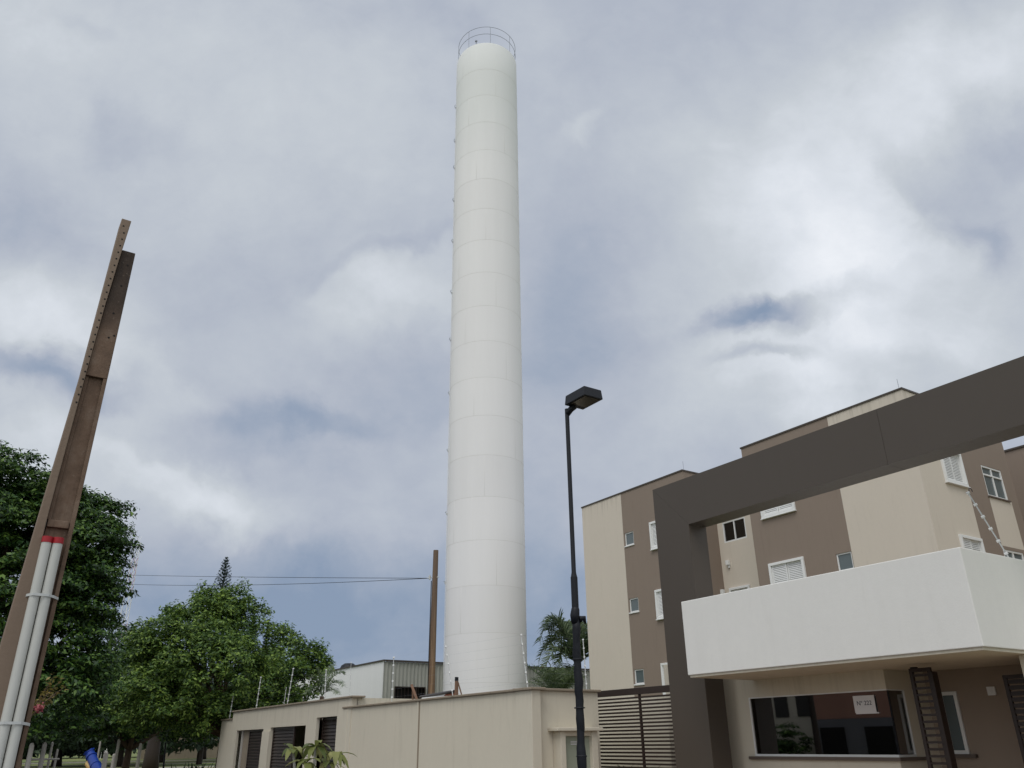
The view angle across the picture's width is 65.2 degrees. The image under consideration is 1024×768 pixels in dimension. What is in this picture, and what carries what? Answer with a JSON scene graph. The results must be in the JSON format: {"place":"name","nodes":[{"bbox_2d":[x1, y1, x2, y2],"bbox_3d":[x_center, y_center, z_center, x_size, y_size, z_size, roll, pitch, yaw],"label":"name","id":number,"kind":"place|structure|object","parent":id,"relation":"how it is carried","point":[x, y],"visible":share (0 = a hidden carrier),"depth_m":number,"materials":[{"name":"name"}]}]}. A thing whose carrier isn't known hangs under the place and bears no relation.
{"place":"outdoors","nodes":[
{"label":"outdoors","id":0,"kind":"place"},
{"bbox_2d":[21,749,215,767],"bbox_3d":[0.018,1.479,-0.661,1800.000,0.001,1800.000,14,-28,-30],"label":"ground","id":1,"kind":"structure","parent":0,"point":[83,759],"depth_m":91.88,"materials":[{"name":"green plant"}]},
{"bbox_2d":[22,735,137,758],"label":"wood","id":2,"kind":"object","parent":1,"relation":"on","point":[37,752],"visible":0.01,"depth_m":130.69,"materials":[{"name":"green plant"}]},
{"bbox_2d":[84,748,101,767],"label":"playground slide","id":3,"kind":"object","parent":1,"relation":"on","point":[92,760],"visible":0.98,"depth_m":30.66,"materials":[{"name":"blue plastic"}]},
{"bbox_2d":[23,668,178,766],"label":"park tree","id":4,"kind":"object","parent":1,"relation":"on","point":[60,754],"visible":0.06,"depth_m":76.04,"materials":[{"name":"green plant"}]},
{"bbox_2d":[110,754,115,767],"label":"fence post","id":5,"kind":"object","parent":1,"relation":"on","point":[113,761],"visible":1,"depth_m":32.95,"materials":[{"name":"concrete"}]},
{"bbox_2d":[114,739,119,767],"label":"fence post","id":6,"kind":"object","parent":1,"relation":"on","point":[117,747],"visible":0.91,"depth_m":37.30,"materials":[{"name":"concrete"}]},
{"bbox_2d":[22,759,215,763],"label":"path kerb","id":7,"kind":"structure","parent":1,"relation":"on","point":[130,761],"depth_m":94.40,"materials":[{"name":"concrete"}]},
{"bbox_2d":[100,536,140,758],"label":"radio mast","id":8,"kind":"object","parent":1,"relation":"on","point":[135,560],"visible":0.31,"depth_m":134.23,"materials":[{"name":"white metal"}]},
{"bbox_2d":[26,657,219,766],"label":"park tree","id":9,"kind":"object","parent":1,"relation":"on","point":[79,743],"visible":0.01,"depth_m":72.14,"materials":[{"name":"green plant"}]},
{"bbox_2d":[30,625,226,767],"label":"broadleaf tree","id":10,"kind":"object","parent":1,"relation":"on","point":[127,742],"visible":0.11,"depth_m":38.31,"materials":[{"name":"green plant"}]},
{"bbox_2d":[135,743,141,767],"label":"fence post","id":11,"kind":"object","parent":1,"relation":"on","point":[138,756],"visible":1,"depth_m":37.55,"materials":[{"name":"concrete"}]},
{"bbox_2d":[76,688,218,762],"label":"park tree","id":12,"kind":"object","parent":1,"relation":"on","point":[178,742],"depth_m":88.16,"materials":[{"name":"green plant"}]},
{"bbox_2d":[162,742,166,767],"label":"metal post","id":13,"kind":"object","parent":1,"relation":"on","point":[164,754],"visible":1,"depth_m":42.19,"materials":[{"name":"metal"}]},
{"bbox_2d":[131,676,214,767],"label":"park tree","id":14,"kind":"object","parent":1,"relation":"on","point":[151,756],"depth_m":50.16,"materials":[{"name":"brown plant"}]},
{"bbox_2d":[159,766,213,767],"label":"path kerb","id":15,"kind":"structure","parent":1,"relation":"on","point":[189,767],"depth_m":65.24,"materials":[{"name":"concrete"}]},
{"bbox_2d":[171,762,214,767],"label":"grass clump","id":16,"kind":"object","parent":1,"relation":"on","point":[192,765],"visible":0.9,"depth_m":37.42,"materials":[{"name":"green plant"}]},
{"bbox_2d":[180,680,233,758],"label":"park tree","id":17,"kind":"object","parent":1,"relation":"on","point":[204,754],"depth_m":106.94,"materials":[{"name":"green plant"}]},
{"bbox_2d":[84,577,335,767],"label":"broadleaf tree","id":18,"kind":"object","parent":1,"relation":"on","point":[217,635],"visible":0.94,"depth_m":35.20,"materials":[{"name":"green plant"}]},
{"bbox_2d":[196,557,231,763],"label":"conifer tree","id":19,"kind":"object","parent":1,"relation":"on","point":[199,759],"visible":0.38,"depth_m":83.60,"materials":[{"name":"green plant"}]},
{"bbox_2d":[216,695,411,767],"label":"garage house","id":20,"kind":"structure","parent":1,"relation":"on","point":[259,737],"depth_m":27.91,"materials":[{"name":"beige paint"}]},
{"bbox_2d":[240,731,249,767],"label":"door panel","id":21,"kind":"structure","parent":20,"relation":"in","point":[246,733],"depth_m":30.62,"materials":[{"name":"metal"}]},
{"bbox_2d":[256,677,261,707],"bbox_3d":[-9.739,11.865,30.770,0.079,1.163,0.089,14,-20,-30],"label":"fence rod","id":22,"kind":"object","parent":20,"relation":"on","point":[258,691],"visible":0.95,"depth_m":30.77,"materials":[{"name":"white metal"}]},
{"bbox_2d":[287,668,293,703],"bbox_3d":[-7.763,10.592,28.041,0.079,1.237,0.089,14,-14,-30],"label":"fence rod","id":23,"kind":"object","parent":20,"relation":"on","point":[290,686],"visible":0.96,"depth_m":28.03,"materials":[{"name":"white metal"}]},
{"bbox_2d":[324,669,326,698],"bbox_3d":[-5.933,9.560,25.449,0.067,0.929,0.111,1,-24,-4],"label":"fence rod","id":24,"kind":"object","parent":20,"relation":"on","point":[325,684],"visible":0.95,"depth_m":25.44,"materials":[{"name":"white metal"}]},
{"bbox_2d":[304,663,344,767],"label":"palm tree","id":25,"kind":"object","parent":1,"relation":"on","point":[320,687],"visible":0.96,"depth_m":34.57,"materials":[{"name":"green plant"}]},
{"bbox_2d":[427,550,438,693],"bbox_3d":[-3.060,10.560,30.157,0.413,8.621,0.328,14,-28,-30],"label":"wooden utility pole","id":26,"kind":"object","parent":1,"relation":"on","point":[432,641],"visible":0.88,"depth_m":30.65,"materials":[{"name":"brown wood"}]},
{"bbox_2d":[142,575,326,577],"bbox_3d":[-20.608,11.360,47.833,47.800,6.976,0.020,-22,-32,39],"label":"overhead wire","id":27,"kind":"object","parent":26,"relation":"attached to","point":[271,577],"visible":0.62,"depth_m":39.19,"materials":[{"name":"black metal"}]},
{"bbox_2d":[132,578,428,585],"bbox_3d":[-20.567,11.574,47.762,47.774,6.528,0.020,-22,-32,39],"label":"overhead wire","id":28,"kind":"object","parent":26,"relation":"attached to","point":[301,583],"visible":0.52,"depth_m":37.28,"materials":[{"name":"black metal"}]},
{"bbox_2d":[339,687,600,767],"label":"boundary wall","id":29,"kind":"structure","parent":1,"relation":"on","point":[502,729],"depth_m":17.80,"materials":[{"name":"beige paint"}]},
{"bbox_2d":[391,657,394,701],"bbox_3d":[-3.213,7.959,21.572,0.050,1.160,0.032,1,-24,-5],"label":"fence rod","id":30,"kind":"object","parent":29,"relation":"on","point":[392,678],"visible":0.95,"depth_m":21.56,"materials":[{"name":"white metal"}]},
{"bbox_2d":[410,684,417,699],"bbox_3d":[-2.870,9.157,23.671,0.375,0.558,0.119,-18,-29,34],"label":"timber prop","id":31,"kind":"object","parent":29,"relation":"on","point":[413,693],"visible":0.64,"depth_m":23.70,"materials":[{"name":"brown wood"}]},
{"bbox_2d":[421,695,443,698],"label":"slab","id":32,"kind":"structure","parent":29,"relation":"on","point":[433,696],"depth_m":21.77,"materials":[{"name":"white concrete"}]},
{"bbox_2d":[419,690,454,697],"bbox_3d":[-2.047,8.395,21.667,0.070,0.095,2.388,12,-27,-25],"label":"plank","id":33,"kind":"object","parent":32,"relation":"on","point":[438,693],"visible":0.86,"depth_m":21.58,"materials":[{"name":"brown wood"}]},
{"bbox_2d":[445,646,452,694],"bbox_3d":[-1.506,6.874,19.206,0.052,1.236,0.060,14,-47,-30],"label":"fence rod","id":34,"kind":"object","parent":29,"relation":"on","point":[449,669],"visible":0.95,"depth_m":19.20,"materials":[{"name":"white metal"}]},
{"bbox_2d":[397,635,580,695],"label":"fence wires","id":35,"kind":"object","parent":34,"relation":"attached to","point":[481,668],"visible":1,"depth_m":18.11,"materials":[{"name":"metal"}]},
{"bbox_2d":[454,677,461,694],"bbox_3d":[-1.379,7.800,20.550,0.212,0.524,0.115,-6,-25,12],"label":"stake","id":36,"kind":"object","parent":29,"relation":"on","point":[456,685],"visible":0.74,"depth_m":20.54,"materials":[{"name":"brown wood"}]},
{"bbox_2d":[520,634,527,686],"bbox_3d":[0.257,5.792,16.750,0.058,1.120,0.065,14,-39,-30],"label":"fence rod","id":37,"kind":"object","parent":29,"relation":"on","point":[524,660],"visible":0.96,"depth_m":16.75,"materials":[{"name":"white metal"}]},
{"bbox_2d":[582,639,586,688],"bbox_3d":[1.565,6.020,17.220,0.052,1.039,0.060,14,-31,-30],"label":"fence rod","id":38,"kind":"object","parent":29,"relation":"on","point":[584,663],"visible":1,"depth_m":17.21,"materials":[{"name":"white metal"}]},
{"bbox_2d":[597,685,675,767],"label":"vehicle gate","id":39,"kind":"structure","parent":29,"relation":"attached to","point":[638,691],"depth_m":16.70,"materials":[{"name":"brown metal"}]},
{"bbox_2d":[532,609,588,688],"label":"palm tree","id":40,"kind":"object","parent":1,"relation":"on","point":[564,629],"visible":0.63,"depth_m":40.43,"materials":[{"name":"green plant"}]},
{"bbox_2d":[548,728,602,767],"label":"meter kiosk","id":41,"kind":"object","parent":1,"relation":"on","point":[564,747],"visible":0.9,"depth_m":16.14,"materials":[{"name":"beige paint"}]},
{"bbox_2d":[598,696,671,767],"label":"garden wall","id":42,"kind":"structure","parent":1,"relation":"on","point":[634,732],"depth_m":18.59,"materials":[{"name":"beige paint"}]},
{"bbox_2d":[653,356,1023,767],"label":"entrance portal","id":43,"kind":"object","parent":1,"relation":"on","point":[980,409],"visible":0.95,"depth_m":14.78,"materials":[{"name":"paint"}]},
{"bbox_2d":[663,547,1023,767],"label":"guardhouse","id":44,"kind":"structure","parent":1,"relation":"on","point":[812,671],"depth_m":13.03,"materials":[{"name":"beige paint"}]},
{"bbox_2d":[748,689,925,760],"bbox_3d":[5.626,6.109,14.283,0.780,1.075,3.110,14,-28,-30],"label":"corner window","id":45,"kind":"structure","parent":44,"relation":"in","point":[817,726],"depth_m":13.86,"materials":[{"name":"black glass"}]},
{"bbox_2d":[908,667,957,767],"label":"pedestrian gate","id":46,"kind":"structure","parent":44,"relation":"attached to","point":[943,725],"depth_m":11.97,"materials":[{"name":"brown metal"}]},
{"bbox_2d":[942,691,978,757],"bbox_3d":[7.333,5.632,13.254,0.130,1.005,0.520,14,-28,-30],"label":"window","id":47,"kind":"structure","parent":44,"relation":"in","point":[950,699],"depth_m":13.24,"materials":[{"name":"white metal"}]},
{"bbox_2d":[966,491,1008,556],"bbox_3d":[7.279,2.167,12.221,0.059,1.154,0.052,-18,-22,-12],"label":"fence rod","id":48,"kind":"object","parent":44,"relation":"on","point":[989,528],"visible":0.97,"depth_m":12.22,"materials":[{"name":"white metal"}]},
{"bbox_2d":[1002,674,1023,762],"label":"pedestrian gate","id":49,"kind":"structure","parent":44,"relation":"attached to","point":[1013,705],"depth_m":11.60,"materials":[{"name":"brown metal"}]},
{"bbox_2d":[22,762,215,766],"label":"park path","id":50,"kind":"structure","parent":0,"point":[110,764],"depth_m":80.20,"materials":[{"name":"concrete"}]},
{"bbox_2d":[140,738,218,758],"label":"garden wall","id":51,"kind":"structure","parent":0,"point":[188,754],"depth_m":114.36,"materials":[{"name":"stone"}]},
{"bbox_2d":[244,603,257,686],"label":"conifer tree","id":52,"kind":"object","parent":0,"point":[253,624],"visible":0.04,"depth_m":83.03,"materials":[{"name":"green plant"}]},
{"bbox_2d":[262,619,271,654],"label":"conifer tree","id":53,"kind":"object","parent":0,"point":[265,637],"visible":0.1,"depth_m":82.76,"materials":[{"name":"green plant"}]},
{"bbox_2d":[283,659,590,702],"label":"warehouse","id":54,"kind":"structure","parent":0,"point":[373,679],"depth_m":43.20,"materials":[{"name":"metal"}]},
{"bbox_2d":[394,686,425,698],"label":"window","id":55,"kind":"structure","parent":54,"relation":"in","point":[401,687],"depth_m":42.39,"materials":[{"name":"black glass"}]},
{"bbox_2d":[443,27,526,694],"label":"water tower","id":56,"kind":"structure","parent":0,"point":[485,584],"depth_m":41.82,"materials":[{"name":"paint"}]},
{"bbox_2d":[0,0,1023,679],"label":"sky","id":57,"kind":"structure","parent":0,"point":[742,223],"materials":[{"name":"grey"}]},
{"bbox_2d":[525,661,587,688],"bbox_3d":[2.010,14.790,35.150,2.920,4.861,2.793,-1,-24,1],"label":"palm shrub","id":58,"kind":"object","parent":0,"point":[554,678],"visible":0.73,"depth_m":35.48,"materials":[{"name":"green plant"}]},
{"bbox_2d":[581,381,1023,698],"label":"apartment building","id":59,"kind":"structure","parent":0,"point":[923,509],"depth_m":27.07,"materials":[{"name":"beige paint"}]},
{"bbox_2d":[624,531,634,547],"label":"window","id":60,"kind":"structure","parent":59,"relation":"in","point":[629,537],"depth_m":33.83,"materials":[{"name":"white metal"}]},
{"bbox_2d":[629,597,639,613],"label":"window","id":61,"kind":"structure","parent":59,"relation":"in","point":[634,606],"depth_m":32.70,"materials":[{"name":"grey glass"}]},
{"bbox_2d":[634,669,644,685],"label":"window","id":62,"kind":"structure","parent":59,"relation":"in","point":[639,673],"depth_m":31.59,"materials":[{"name":"grey glass"}]},
{"bbox_2d":[649,521,657,550],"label":"window","id":63,"kind":"structure","parent":59,"relation":"in","point":[652,527],"depth_m":32.57,"materials":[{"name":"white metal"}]},
{"bbox_2d":[654,589,663,619],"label":"window","id":64,"kind":"structure","parent":59,"relation":"in","point":[658,597],"depth_m":31.46,"materials":[{"name":"white metal"}]},
{"bbox_2d":[660,663,666,694],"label":"window","id":65,"kind":"structure","parent":59,"relation":"in","point":[661,664],"depth_m":30.45,"materials":[{"name":"white metal"}]},
{"bbox_2d":[722,517,746,542],"bbox_3d":[8.713,5.707,31.270,0.080,0.820,1.160,14,-28,-30],"label":"window","id":66,"kind":"structure","parent":59,"relation":"in","point":[735,529],"depth_m":31.28,"materials":[{"name":"white metal"}]},
{"bbox_2d":[729,584,749,591],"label":"window","id":67,"kind":"structure","parent":59,"relation":"in","point":[743,587],"depth_m":30.35,"materials":[{"name":"white metal"}]},
{"bbox_2d":[760,502,796,519],"bbox_3d":[9.200,3.994,27.828,0.200,1.195,1.480,14,-28,-30],"label":"window","id":68,"kind":"structure","parent":59,"relation":"in","point":[790,507],"depth_m":27.63,"materials":[{"name":"white metal"}]},
{"bbox_2d":[768,556,806,583],"bbox_3d":[9.231,6.486,26.713,0.200,1.195,1.480,14,-28,-30],"label":"window","id":69,"kind":"structure","parent":59,"relation":"in","point":[790,569],"depth_m":26.82,"materials":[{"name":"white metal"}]},
{"bbox_2d":[836,551,853,570],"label":"window","id":70,"kind":"structure","parent":59,"relation":"in","point":[844,560],"depth_m":25.16,"materials":[{"name":"grey glass"}]},
{"bbox_2d":[940,454,970,488],"bbox_3d":[13.625,2.598,24.781,1.240,1.155,0.200,14,-28,-30],"label":"window","id":71,"kind":"structure","parent":59,"relation":"in","point":[953,469],"depth_m":24.80,"materials":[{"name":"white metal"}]},
{"bbox_2d":[958,534,985,551],"bbox_3d":[13.656,5.089,23.666,1.240,1.155,0.200,14,-28,-30],"label":"window","id":72,"kind":"structure","parent":59,"relation":"in","point":[968,542],"depth_m":23.84,"materials":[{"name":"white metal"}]},
{"bbox_2d":[981,465,1010,502],"bbox_3d":[15.634,3.242,25.983,1.330,1.075,0.170,14,-28,-30],"label":"window","id":73,"kind":"structure","parent":59,"relation":"in","point":[993,479],"depth_m":26.02,"materials":[{"name":"white metal"}]},
{"bbox_2d":[1003,550,1023,559],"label":"window","id":74,"kind":"structure","parent":59,"relation":"in","point":[1011,554],"depth_m":25.12,"materials":[{"name":"white metal"}]},
{"bbox_2d":[1004,445,1023,520],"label":"apartment building","id":75,"kind":"structure","parent":0,"point":[1015,458],"depth_m":29.82,"materials":[{"name":"brown paint"}]},
{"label":"road","id":76,"kind":"structure","parent":0,"visible":0},
{"bbox_2d":[24,743,33,767],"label":"fence post","id":77,"kind":"object","parent":76,"relation":"on","point":[29,756],"visible":1,"depth_m":22.25,"materials":[{"name":"wood"}]},
{"bbox_2d":[37,742,46,767],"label":"fence post","id":78,"kind":"object","parent":76,"relation":"on","point":[42,755],"visible":1,"depth_m":23.99,"materials":[{"name":"wood"}]},
{"bbox_2d":[31,758,59,760],"bbox_3d":[-14.716,11.821,25.216,0.054,0.085,3.114,5,-25,-12],"label":"fence rail","id":79,"kind":"object","parent":78,"relation":"attached to","point":[36,759],"visible":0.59,"depth_m":25.42,"materials":[{"name":"wood"}]},
{"bbox_2d":[20,676,67,767],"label":"flowering shrub","id":80,"kind":"object","parent":76,"relation":"on","point":[38,707],"visible":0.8,"depth_m":8.81,"materials":[{"name":"green plant"}]},
{"bbox_2d":[46,742,53,767],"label":"fence post","id":81,"kind":"object","parent":76,"relation":"on","point":[49,756],"visible":1,"depth_m":26.51,"materials":[{"name":"wood"}]},
{"bbox_2d":[53,749,58,767],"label":"fence post","id":82,"kind":"object","parent":76,"relation":"on","point":[55,761],"visible":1,"depth_m":28.15,"materials":[{"name":"concrete"}]},
{"bbox_2d":[0,219,134,767],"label":"concrete pole","id":83,"kind":"object","parent":76,"relation":"on","point":[25,638],"visible":1,"depth_m":6.49,"materials":[{"name":"concrete"}]},
{"bbox_2d":[0,440,143,749],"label":"broadleaf tree","id":84,"kind":"object","parent":76,"relation":"on","point":[84,623],"visible":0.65,"depth_m":24.92,"materials":[{"name":"green plant"}]},
{"bbox_2d":[97,741,100,758],"bbox_3d":[-16.990,15.606,32.701,0.085,1.845,0.111,31,-39,-49],"label":"fence post","id":85,"kind":"object","parent":76,"relation":"on","point":[99,749],"visible":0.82,"depth_m":32.91,"materials":[{"name":"wood"}]},
{"bbox_2d":[101,751,107,767],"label":"fence post","id":86,"kind":"object","parent":76,"relation":"on","point":[104,761],"visible":1,"depth_m":29.56,"materials":[{"name":"concrete"}]},
{"bbox_2d":[281,740,355,767],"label":"frangipani plant","id":87,"kind":"object","parent":76,"relation":"on","point":[316,749],"visible":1,"depth_m":10.11,"materials":[{"name":"green plant"}]},
{"bbox_2d":[565,386,602,767],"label":"street lamp","id":88,"kind":"object","parent":76,"relation":"on","point":[583,397],"visible":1,"depth_m":8.29,"materials":[{"name":"black metal"}]}
]}

